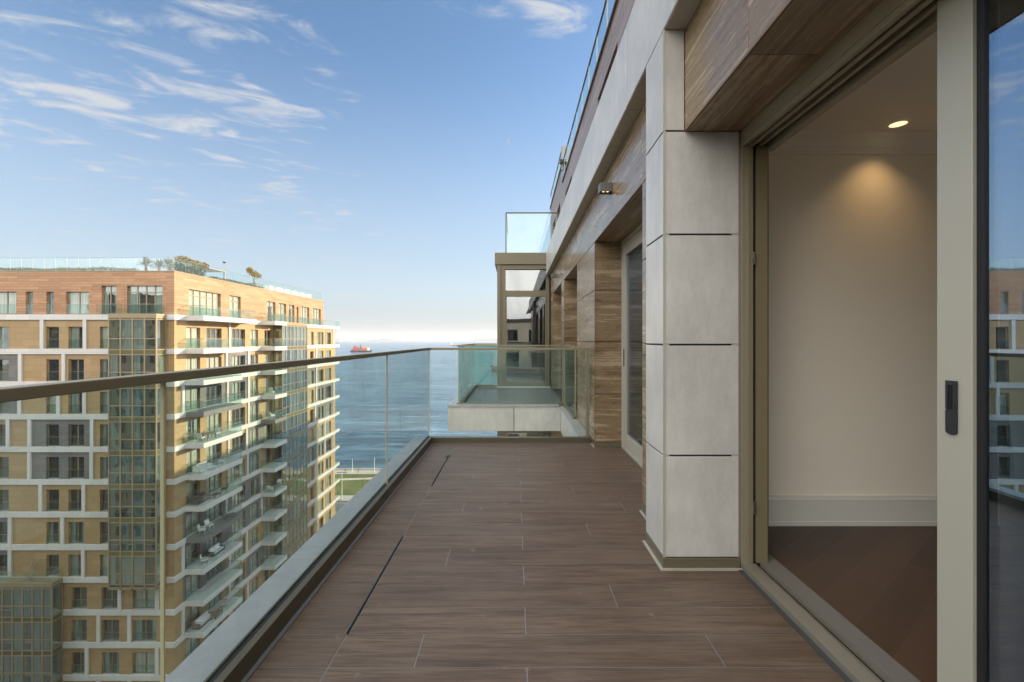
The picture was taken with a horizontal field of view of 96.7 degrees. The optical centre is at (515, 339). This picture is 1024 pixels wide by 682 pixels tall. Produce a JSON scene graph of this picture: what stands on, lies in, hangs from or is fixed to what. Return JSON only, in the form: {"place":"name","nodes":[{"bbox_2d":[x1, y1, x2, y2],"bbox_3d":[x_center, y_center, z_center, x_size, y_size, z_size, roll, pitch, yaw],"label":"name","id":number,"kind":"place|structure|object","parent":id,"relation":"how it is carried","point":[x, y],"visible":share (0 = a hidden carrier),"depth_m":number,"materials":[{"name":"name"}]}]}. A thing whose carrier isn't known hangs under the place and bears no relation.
{"place":"outdoors","nodes":[
{"label":"outdoors","id":0,"kind":"place"},
{"bbox_2d":[208,276,264,288],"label":"roof grass","id":1,"kind":"structure","parent":0,"point":[233,281],"depth_m":55.77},
{"bbox_2d":[0,0,614,340],"label":"sky","id":2,"kind":"structure","parent":0,"point":[357,154],"materials":[{"name":"blue"}]},
{"bbox_2d":[335,501,347,511],"bbox_3d":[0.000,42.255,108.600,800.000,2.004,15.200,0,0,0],"label":"road","id":3,"kind":"structure","parent":0,"point":[339,505],"depth_m":113.88,"materials":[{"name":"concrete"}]},
{"bbox_2d":[335,479,370,494],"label":"lawn","id":4,"kind":"structure","parent":0,"point":[348,487],"depth_m":127.53,"materials":[{"name":"green plant"}]},
{"bbox_2d":[335,474,375,478],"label":"grass verge","id":5,"kind":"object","parent":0,"point":[337,476],"depth_m":137.86,"materials":[{"name":"green plant"}]},
{"bbox_2d":[335,468,381,473],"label":"promenade","id":6,"kind":"structure","parent":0,"point":[363,471],"depth_m":143.05,"materials":[{"name":"beige concrete"}]},
{"bbox_2d":[367,338,399,340],"bbox_3d":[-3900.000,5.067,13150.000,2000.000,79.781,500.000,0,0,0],"label":"hills","id":7,"kind":"structure","parent":0,"point":[384,339],"depth_m":13029.59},
{"bbox_2d":[335,336,404,340],"bbox_3d":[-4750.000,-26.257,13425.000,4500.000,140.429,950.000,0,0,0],"label":"city","id":8,"kind":"object","parent":7,"relation":"on","point":[340,338],"visible":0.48,"depth_m":13197.43,"materials":[{"name":"concrete"}]},
{"bbox_2d":[335,341,496,467],"bbox_3d":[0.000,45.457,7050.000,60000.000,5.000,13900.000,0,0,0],"label":"sea","id":9,"kind":"structure","parent":0,"point":[360,407],"depth_m":376.77,"materials":[{"name":"liquid"}]},
{"bbox_2d":[350,345,371,351],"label":"ship","id":10,"kind":"object","parent":9,"relation":"on","point":[360,349],"visible":0.91,"depth_m":1554.55,"materials":[{"name":"red paint"}]},
{"bbox_2d":[466,338,496,340],"bbox_3d":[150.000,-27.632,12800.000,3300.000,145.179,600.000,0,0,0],"label":"island hill","id":11,"kind":"structure","parent":0,"point":[486,339],"depth_m":12725.27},
{"bbox_2d":[247,444,844,681],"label":"floor","id":12,"kind":"structure","parent":0,"point":[470,601],"depth_m":2.22,"materials":[{"name":"brown wood"}]},
{"bbox_2d":[345,535,404,634],"bbox_3d":[-0.718,1.288,2.434,0.060,0.059,0.982,0,0,0],"label":"drain channel","id":13,"kind":"object","parent":12,"relation":"in","point":[369,594],"visible":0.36,"depth_m":2.29,"materials":[{"name":"black metal"}]},
{"bbox_3d":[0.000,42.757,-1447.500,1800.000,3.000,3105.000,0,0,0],"label":"ground","id":14,"kind":"structure","parent":0,"visible":0},
{"bbox_2d":[0,271,339,681],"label":"apartment building","id":15,"kind":"structure","parent":14,"relation":"on","point":[80,499],"depth_m":45.20,"materials":[{"name":"brick"}]},
{"bbox_2d":[0,327,8,348],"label":"window","id":16,"kind":"structure","parent":15,"relation":"in","point":[1,328],"depth_m":45.27,"materials":[{"name":"grey metal"}]},
{"bbox_2d":[0,292,15,313],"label":"window","id":17,"kind":"structure","parent":15,"relation":"in","point":[7,299],"depth_m":45.27,"materials":[{"name":"grey glass"}]},
{"bbox_2d":[25,292,32,313],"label":"window","id":18,"kind":"structure","parent":15,"relation":"in","point":[29,304],"depth_m":45.27,"materials":[{"name":"glass"}]},
{"bbox_2d":[46,292,53,313],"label":"window","id":19,"kind":"structure","parent":15,"relation":"in","point":[49,304],"depth_m":45.25,"materials":[{"name":"grey glass"}]},
{"bbox_2d":[48,396,55,412],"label":"window","id":20,"kind":"structure","parent":15,"relation":"in","point":[51,400],"depth_m":45.27,"materials":[{"name":"grey glass"}]},
{"bbox_2d":[46,359,58,380],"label":"window","id":21,"kind":"structure","parent":15,"relation":"in","point":[48,371],"depth_m":45.20,"materials":[{"name":"grey metal"}]},
{"bbox_2d":[46,522,58,542],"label":"window","id":22,"kind":"structure","parent":15,"relation":"in","point":[50,534],"depth_m":45.27,"materials":[{"name":"glass"}]},
{"bbox_2d":[0,267,137,270],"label":"roof planting","id":23,"kind":"object","parent":15,"relation":"on","point":[65,269],"visible":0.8,"depth_m":45.45,"materials":[{"name":"green plant"}]},
{"bbox_2d":[70,393,79,412],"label":"window","id":24,"kind":"structure","parent":15,"relation":"in","point":[74,398],"depth_m":45.27,"materials":[{"name":"clear glass"}]},
{"bbox_2d":[70,555,80,575],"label":"window","id":25,"kind":"structure","parent":15,"relation":"in","point":[74,559],"depth_m":45.27,"materials":[{"name":"glass"}]},
{"bbox_2d":[68,359,83,380],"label":"window","id":26,"kind":"structure","parent":15,"relation":"in","point":[70,371],"depth_m":45.20,"materials":[{"name":"gold metal"}]},
{"bbox_2d":[68,522,83,542],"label":"window","id":27,"kind":"structure","parent":15,"relation":"in","point":[72,534],"depth_m":45.27,"materials":[{"name":"glass"}]},
{"bbox_2d":[70,327,82,348],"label":"window","id":28,"kind":"structure","parent":15,"relation":"in","point":[74,331],"depth_m":45.27,"materials":[{"name":"grey glass"}]},
{"bbox_2d":[70,424,83,445],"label":"window","id":29,"kind":"structure","parent":15,"relation":"in","point":[70,424],"depth_m":45.20,"materials":[{"name":"gold metal"}]},
{"bbox_2d":[70,457,83,477],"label":"window","id":30,"kind":"structure","parent":15,"relation":"in","point":[70,457],"depth_m":45.20,"materials":[{"name":"gold metal"}]},
{"bbox_2d":[66,292,88,313],"bbox_3d":[-43.264,-3.628,45.136,2.286,2.210,0.297,0,0,0],"label":"window","id":31,"kind":"structure","parent":15,"relation":"in","point":[78,302],"depth_m":45.27,"materials":[{"name":"white glass"}]},
{"bbox_2d":[71,652,84,672],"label":"window","id":32,"kind":"structure","parent":15,"relation":"in","point":[73,664],"depth_m":45.20,"materials":[{"name":"gold metal"}]},
{"bbox_2d":[71,587,86,607],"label":"window","id":33,"kind":"structure","parent":15,"relation":"in","point":[73,599],"depth_m":45.20,"materials":[{"name":"gold metal"}]},
{"bbox_2d":[73,620,86,639],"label":"window","id":34,"kind":"structure","parent":15,"relation":"in","point":[77,624],"depth_m":45.27,"materials":[{"name":"glass"}]},
{"bbox_2d":[100,359,107,377],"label":"window","id":35,"kind":"structure","parent":15,"relation":"in","point":[103,371],"depth_m":45.27,"materials":[{"name":"glass"}]},
{"bbox_2d":[102,392,107,412],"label":"window","id":36,"kind":"structure","parent":15,"relation":"in","point":[104,394],"depth_m":45.27,"materials":[{"name":"clear glass"}]},
{"bbox_2d":[102,424,107,445],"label":"window","id":37,"kind":"structure","parent":15,"relation":"in","point":[103,425],"depth_m":45.27,"materials":[{"name":"glass"}]},
{"bbox_2d":[102,457,107,477],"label":"window","id":38,"kind":"structure","parent":15,"relation":"in","point":[103,458],"depth_m":45.27,"materials":[{"name":"glass"}]},
{"bbox_2d":[102,555,107,575],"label":"window","id":39,"kind":"structure","parent":15,"relation":"in","point":[104,557],"depth_m":45.27,"materials":[{"name":"glass"}]},
{"bbox_2d":[102,327,111,348],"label":"window","id":40,"kind":"structure","parent":15,"relation":"in","point":[104,329],"depth_m":45.27,"materials":[{"name":"glass"}]},
{"bbox_2d":[101,286,115,313],"bbox_3d":[-40.156,-3.928,45.136,1.463,2.810,0.297,0,0,0],"label":"window","id":41,"kind":"structure","parent":15,"relation":"in","point":[106,289],"depth_m":45.25,"materials":[{"name":"glass"}]},
{"bbox_2d":[102,587,116,607],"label":"window","id":42,"kind":"structure","parent":15,"relation":"in","point":[103,599],"depth_m":45.20,"materials":[{"name":"gold metal"}]},
{"bbox_2d":[102,652,118,672],"bbox_3d":[-40.018,32.005,45.136,1.740,2.160,0.297,0,0,0],"label":"window","id":43,"kind":"structure","parent":15,"relation":"in","point":[106,664],"depth_m":45.27,"materials":[{"name":"glass"}]},
{"bbox_2d":[103,620,118,639],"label":"window","id":44,"kind":"structure","parent":15,"relation":"in","point":[103,620],"depth_m":45.20,"materials":[{"name":"grey metal"}]},
{"bbox_2d":[132,590,154,607],"bbox_3d":[-36.656,25.565,45.136,2.373,2.160,0.297,0,0,0],"label":"window","id":45,"kind":"structure","parent":15,"relation":"in","point":[142,598],"depth_m":45.27,"materials":[{"name":"grey glass"}]},
{"bbox_2d":[133,652,154,672],"bbox_3d":[-36.656,32.005,45.136,2.373,2.160,0.297,0,0,0],"label":"window","id":46,"kind":"structure","parent":15,"relation":"in","point":[144,662],"depth_m":45.27,"materials":[{"name":"glass"}]},
{"bbox_2d":[127,286,161,313],"bbox_3d":[-36.627,-3.928,45.136,3.500,2.810,0.297,0,0,0],"label":"window","id":47,"kind":"structure","parent":15,"relation":"in","point":[134,304],"depth_m":45.27,"materials":[{"name":"glass"}]},
{"bbox_2d":[134,620,155,639],"bbox_3d":[-36.656,28.785,45.136,2.373,2.160,0.297,0,0,0],"label":"window","id":48,"kind":"structure","parent":15,"relation":"in","point":[137,623],"depth_m":45.27,"materials":[{"name":"grey glass"}]},
{"bbox_2d":[138,256,155,270],"bbox_3d":[-37.682,-7.655,46.431,1.849,1.684,1.859,0,0,41],"label":"palm","id":49,"kind":"object","parent":15,"relation":"on","point":[145,263],"visible":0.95,"depth_m":46.39,"materials":[{"name":"green plant"}]},
{"bbox_2d":[148,259,165,270],"bbox_3d":[-36.827,-7.631,47.013,2.154,1.635,2.011,0,0,0],"label":"palm","id":50,"kind":"object","parent":15,"relation":"on","point":[158,263],"visible":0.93,"depth_m":46.88,"materials":[{"name":"green plant"}]},
{"bbox_2d":[167,262,205,276],"bbox_3d":[-34.680,-7.336,48.171,1.288,1.340,5.579,0,0,0],"label":"shrub","id":51,"kind":"object","parent":15,"relation":"on","point":[189,269],"visible":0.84,"depth_m":47.63,"materials":[{"name":"green plant"}]},
{"bbox_2d":[173,256,208,272],"bbox_3d":[-35.191,-7.874,49.683,1.519,2.122,4.786,0,0,0],"label":"olive tree","id":52,"kind":"object","parent":15,"relation":"on","point":[203,266],"visible":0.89,"depth_m":49.26,"materials":[{"name":"green plant"}]},
{"bbox_2d":[186,327,197,347],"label":"window","id":53,"kind":"structure","parent":15,"relation":"in","point":[191,332],"depth_m":47.67,"materials":[{"name":"white glass"}]},
{"bbox_2d":[186,358,197,369],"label":"window","id":54,"kind":"structure","parent":15,"relation":"in","point":[191,363],"depth_m":47.67,"materials":[{"name":"beige metal"}]},
{"bbox_2d":[186,449,197,472],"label":"window","id":55,"kind":"structure","parent":15,"relation":"in","point":[192,456],"depth_m":47.67,"materials":[{"name":"glass"}]},
{"bbox_2d":[186,543,197,566],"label":"window","id":56,"kind":"structure","parent":15,"relation":"in","point":[189,548],"depth_m":47.48,"materials":[{"name":"clear glass"}]},
{"bbox_2d":[186,480,198,503],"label":"window","id":57,"kind":"structure","parent":15,"relation":"in","point":[188,486],"depth_m":47.48,"materials":[{"name":"glass"}]},
{"bbox_2d":[186,512,198,535],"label":"window","id":58,"kind":"structure","parent":15,"relation":"in","point":[192,520],"depth_m":47.67,"materials":[{"name":"glass"}]},
{"bbox_2d":[186,388,199,410],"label":"window","id":59,"kind":"structure","parent":15,"relation":"in","point":[192,394],"depth_m":47.67,"materials":[{"name":"glass"}]},
{"bbox_2d":[186,419,199,441],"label":"window","id":60,"kind":"structure","parent":15,"relation":"in","point":[195,420],"depth_m":47.89,"materials":[{"name":"clear glass"}]},
{"bbox_2d":[186,575,199,597],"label":"window","id":61,"kind":"structure","parent":15,"relation":"in","point":[192,581],"depth_m":47.67,"materials":[{"name":"grey glass"}]},
{"bbox_2d":[186,606,199,628],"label":"window","id":62,"kind":"structure","parent":15,"relation":"in","point":[192,612],"depth_m":47.67,"materials":[{"name":"glass"}]},
{"bbox_2d":[186,638,199,657],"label":"window","id":63,"kind":"structure","parent":15,"relation":"in","point":[192,643],"depth_m":47.63,"materials":[{"name":"grey glass"}]},
{"bbox_2d":[190,492,210,504],"bbox_3d":[-32.960,16.593,47.700,0.820,0.760,1.900,0,0,0],"label":"sofa","id":64,"kind":"object","parent":15,"relation":"on","point":[200,498],"visible":0.99,"depth_m":47.35,"materials":[{"name":"grey wicker"}]},
{"bbox_2d":[192,461,212,472],"bbox_3d":[-32.960,13.373,48.000,0.820,0.760,1.900,0,0,0],"label":"sofa","id":65,"kind":"object","parent":15,"relation":"on","point":[198,468],"visible":0.95,"depth_m":47.53,"materials":[{"name":"white fabric"}]},
{"bbox_2d":[192,610,213,628],"bbox_3d":[-32.910,29.473,48.000,0.820,0.760,2.200,0,0,0],"label":"sofa","id":66,"kind":"object","parent":15,"relation":"on","point":[205,615],"visible":0.92,"depth_m":47.77,"materials":[{"name":"white fabric"}]},
{"bbox_2d":[181,266,225,278],"bbox_3d":[-37.300,-7.633,54.200,3.000,1.640,4.200,0,0,0],"label":"pergola","id":67,"kind":"object","parent":15,"relation":"on","point":[211,270],"visible":0.29,"depth_m":54.96,"materials":[{"name":"grey metal"}]},
{"bbox_2d":[189,289,218,316],"bbox_3d":[-33.837,-3.878,49.550,0.297,2.710,5.100,0,0,0],"label":"window","id":68,"kind":"structure","parent":15,"relation":"in","point":[197,299],"depth_m":49.61,"materials":[{"name":"white glass"}]},
{"bbox_2d":[207,357,219,367],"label":"window","id":69,"kind":"structure","parent":15,"relation":"in","point":[212,362],"depth_m":51.26,"materials":[{"name":"glass"}]},
{"bbox_2d":[207,443,219,462],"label":"window","id":70,"kind":"structure","parent":15,"relation":"in","point":[210,454],"depth_m":50.93,"materials":[{"name":"clear glass"}]},
{"bbox_2d":[207,413,220,434],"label":"window","id":71,"kind":"structure","parent":15,"relation":"in","point":[213,421],"depth_m":51.26,"materials":[{"name":"clear glass"}]},
{"bbox_2d":[207,473,221,493],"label":"window","id":72,"kind":"structure","parent":15,"relation":"in","point":[213,483],"depth_m":51.26,"materials":[{"name":"clear glass"}]},
{"bbox_2d":[207,503,221,521],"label":"window","id":73,"kind":"structure","parent":15,"relation":"in","point":[213,512],"depth_m":51.26,"materials":[{"name":"glass"}]},
{"bbox_2d":[207,533,221,549],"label":"window","id":74,"kind":"structure","parent":15,"relation":"in","point":[210,542],"depth_m":50.93,"materials":[{"name":"glass"}]},
{"bbox_2d":[207,591,221,609],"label":"window","id":75,"kind":"structure","parent":15,"relation":"in","point":[217,597],"depth_m":51.26,"materials":[{"name":"glass"}]},
{"bbox_2d":[206,543,224,556],"bbox_3d":[-32.910,23.033,50.000,0.820,0.760,1.900,0,0,0],"label":"sofa","id":76,"kind":"object","parent":15,"relation":"on","point":[212,549],"visible":0.89,"depth_m":49.76,"materials":[{"name":"white fabric"}]},
{"bbox_2d":[230,296,238,317],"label":"window","id":77,"kind":"structure","parent":15,"relation":"in","point":[234,301],"depth_m":55.09,"materials":[{"name":"glass"}]},
{"bbox_2d":[232,381,243,400],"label":"window","id":78,"kind":"structure","parent":15,"relation":"in","point":[234,385],"depth_m":55.29,"materials":[{"name":"clear glass"}]},
{"bbox_2d":[232,485,243,507],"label":"window","id":79,"kind":"structure","parent":15,"relation":"in","point":[234,498],"depth_m":55.33,"materials":[{"name":"clear glass"}]},
{"bbox_2d":[232,511,243,534],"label":"window","id":80,"kind":"structure","parent":15,"relation":"in","point":[238,525],"depth_m":55.89,"materials":[{"name":"white"}]},
{"bbox_2d":[232,537,243,561],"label":"window","id":81,"kind":"structure","parent":15,"relation":"in","point":[240,551],"depth_m":55.89,"materials":[{"name":"glass"}]},
{"bbox_2d":[232,563,243,588],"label":"window","id":82,"kind":"structure","parent":15,"relation":"in","point":[241,577],"depth_m":56.30,"materials":[{"name":"grey glass"}]},
{"bbox_2d":[232,589,243,612],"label":"window","id":83,"kind":"structure","parent":15,"relation":"in","point":[241,594],"depth_m":56.30,"materials":[{"name":"white glass"}]},
{"bbox_2d":[232,459,244,480],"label":"window","id":84,"kind":"structure","parent":15,"relation":"in","point":[241,466],"depth_m":55.96,"materials":[{"name":"white"}]},
{"bbox_2d":[250,330,256,346],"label":"window","id":85,"kind":"structure","parent":15,"relation":"in","point":[253,333],"depth_m":59.09,"materials":[{"name":"white glass"}]},
{"bbox_2d":[250,404,256,421],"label":"window","id":86,"kind":"structure","parent":15,"relation":"in","point":[253,408],"depth_m":59.09,"materials":[{"name":"white"}]},
{"bbox_2d":[250,429,256,446],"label":"window","id":87,"kind":"structure","parent":15,"relation":"in","point":[253,433],"depth_m":59.09,"materials":[{"name":"glass"}]},
{"bbox_2d":[250,453,256,471],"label":"window","id":88,"kind":"structure","parent":15,"relation":"in","point":[253,459],"depth_m":59.09,"materials":[{"name":"grey glass"}]},
{"bbox_2d":[250,478,256,496],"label":"window","id":89,"kind":"structure","parent":15,"relation":"in","point":[255,480],"depth_m":59.32,"materials":[{"name":"glass"}]},
{"bbox_2d":[250,528,256,547],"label":"window","id":90,"kind":"structure","parent":15,"relation":"in","point":[253,534],"depth_m":59.09,"materials":[{"name":"clear glass"}]},
{"bbox_2d":[250,552,256,572],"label":"window","id":91,"kind":"structure","parent":15,"relation":"in","point":[253,559],"depth_m":59.09,"materials":[{"name":"glass"}]},
{"bbox_2d":[250,379,257,396],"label":"window","id":92,"kind":"structure","parent":15,"relation":"in","point":[253,383],"depth_m":59.09,"materials":[{"name":"glass"}]},
{"bbox_2d":[250,503,257,522],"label":"window","id":93,"kind":"structure","parent":15,"relation":"in","point":[253,509],"depth_m":59.09,"materials":[{"name":"clear glass"}]},
{"bbox_2d":[250,577,257,595],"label":"window","id":94,"kind":"structure","parent":15,"relation":"in","point":[253,585],"depth_m":59.09,"materials":[{"name":"glass"}]},
{"bbox_2d":[247,283,263,287],"bbox_3d":[-34.800,-7.148,60.950,1.280,0.670,1.780,0,0,0],"label":"planter","id":95,"kind":"object","parent":15,"relation":"on","point":[258,284],"visible":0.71,"depth_m":60.41,"materials":[{"name":"grey metal"}]},
{"bbox_2d":[246,267,261,282],"bbox_3d":[-34.911,-8.387,60.863,1.189,2.360,3.098,0,0,0],"label":"olive tree","id":96,"kind":"object","parent":95,"relation":"in","point":[253,274],"visible":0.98,"depth_m":60.47,"materials":[{"name":"green plant"}]},
{"bbox_2d":[267,301,273,320],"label":"window","id":97,"kind":"structure","parent":15,"relation":"in","point":[271,304],"depth_m":63.46,"materials":[{"name":"glass"}]},
{"bbox_2d":[279,303,284,321],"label":"window","id":98,"kind":"structure","parent":15,"relation":"in","point":[281,306],"depth_m":66.18,"materials":[{"name":"glass"}]},
{"bbox_2d":[265,305,330,580],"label":"small windows","id":99,"kind":"structure","parent":15,"relation":"in","point":[268,525],"depth_m":75.93,"materials":[{"name":"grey glass"}]},
{"bbox_2d":[301,307,307,323],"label":"window","id":100,"kind":"structure","parent":15,"relation":"in","point":[304,310],"depth_m":73.40,"materials":[{"name":"white glass"}]},
{"bbox_2d":[313,308,320,324],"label":"window","id":101,"kind":"structure","parent":15,"relation":"in","point":[316,312],"depth_m":77.79,"materials":[{"name":"white glass"}]},
{"bbox_2d":[165,0,1014,681],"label":"apartment building","id":102,"kind":"structure","parent":14,"relation":"on","point":[769,294],"depth_m":2.52,"materials":[{"name":"stone"}]},
{"bbox_2d":[0,348,589,681],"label":"glass railing","id":103,"kind":"object","parent":102,"relation":"attached to","point":[244,658],"visible":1,"depth_m":1.97,"materials":[{"name":"clear glass"}]},
{"bbox_2d":[457,343,576,418],"bbox_3d":[-0.077,0.678,9.363,2.005,1.158,5.045,0,0,0],"label":"glass railing","id":104,"kind":"object","parent":102,"relation":"on","point":[474,386],"visible":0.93,"depth_m":8.35,"materials":[{"name":"clear glass"}]},
{"bbox_2d":[505,212,559,252],"bbox_3d":[0.870,-2.848,13.340,2.260,1.120,2.320,0,0,0],"label":"glass railing","id":105,"kind":"object","parent":102,"relation":"on","point":[506,213],"visible":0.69,"depth_m":12.20,"materials":[{"name":"clear glass"}]},
{"bbox_2d":[258,444,831,681],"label":"floor grout","id":106,"kind":"object","parent":102,"relation":"on","point":[525,633],"visible":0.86,"depth_m":1.75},
{"bbox_2d":[562,0,607,161],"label":"glass railing","id":107,"kind":"object","parent":102,"relation":"on","point":[601,18],"visible":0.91,"depth_m":12.51,"materials":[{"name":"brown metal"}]},
{"bbox_2d":[598,182,612,194],"bbox_3d":[0.868,-1.450,4.372,0.125,0.085,0.105,0,0,0],"label":"wall light","id":108,"kind":"object","parent":102,"relation":"attached to","point":[605,188],"visible":1,"depth_m":4.32,"materials":[{"name":"grey metal"}]},
{"bbox_2d":[621,223,643,467],"bbox_3d":[1.275,0.057,4.324,0.070,2.400,1.978,0,0,0],"label":"terrace door","id":109,"kind":"structure","parent":102,"relation":"in","point":[631,246],"depth_m":4.94,"materials":[{"name":"beige metal"}]},
{"bbox_2d":[769,526,999,681],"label":"room floor","id":110,"kind":"structure","parent":102,"relation":"on","point":[877,585],"depth_m":2.40,"materials":[{"name":"brown wood"}]},
{"bbox_2d":[886,119,910,127],"bbox_3d":[2.440,-1.373,2.900,0.120,0.004,0.120,0,0,0],"label":"downlight","id":111,"kind":"object","parent":102,"relation":"attached to","point":[900,123],"visible":1,"depth_m":2.89,"materials":[{"name":"paint"}]},
{"bbox_2d":[937,0,1014,681],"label":"sliding door","id":112,"kind":"structure","parent":102,"relation":"in","point":[973,422],"depth_m":1.34,"materials":[{"name":"beige metal"}]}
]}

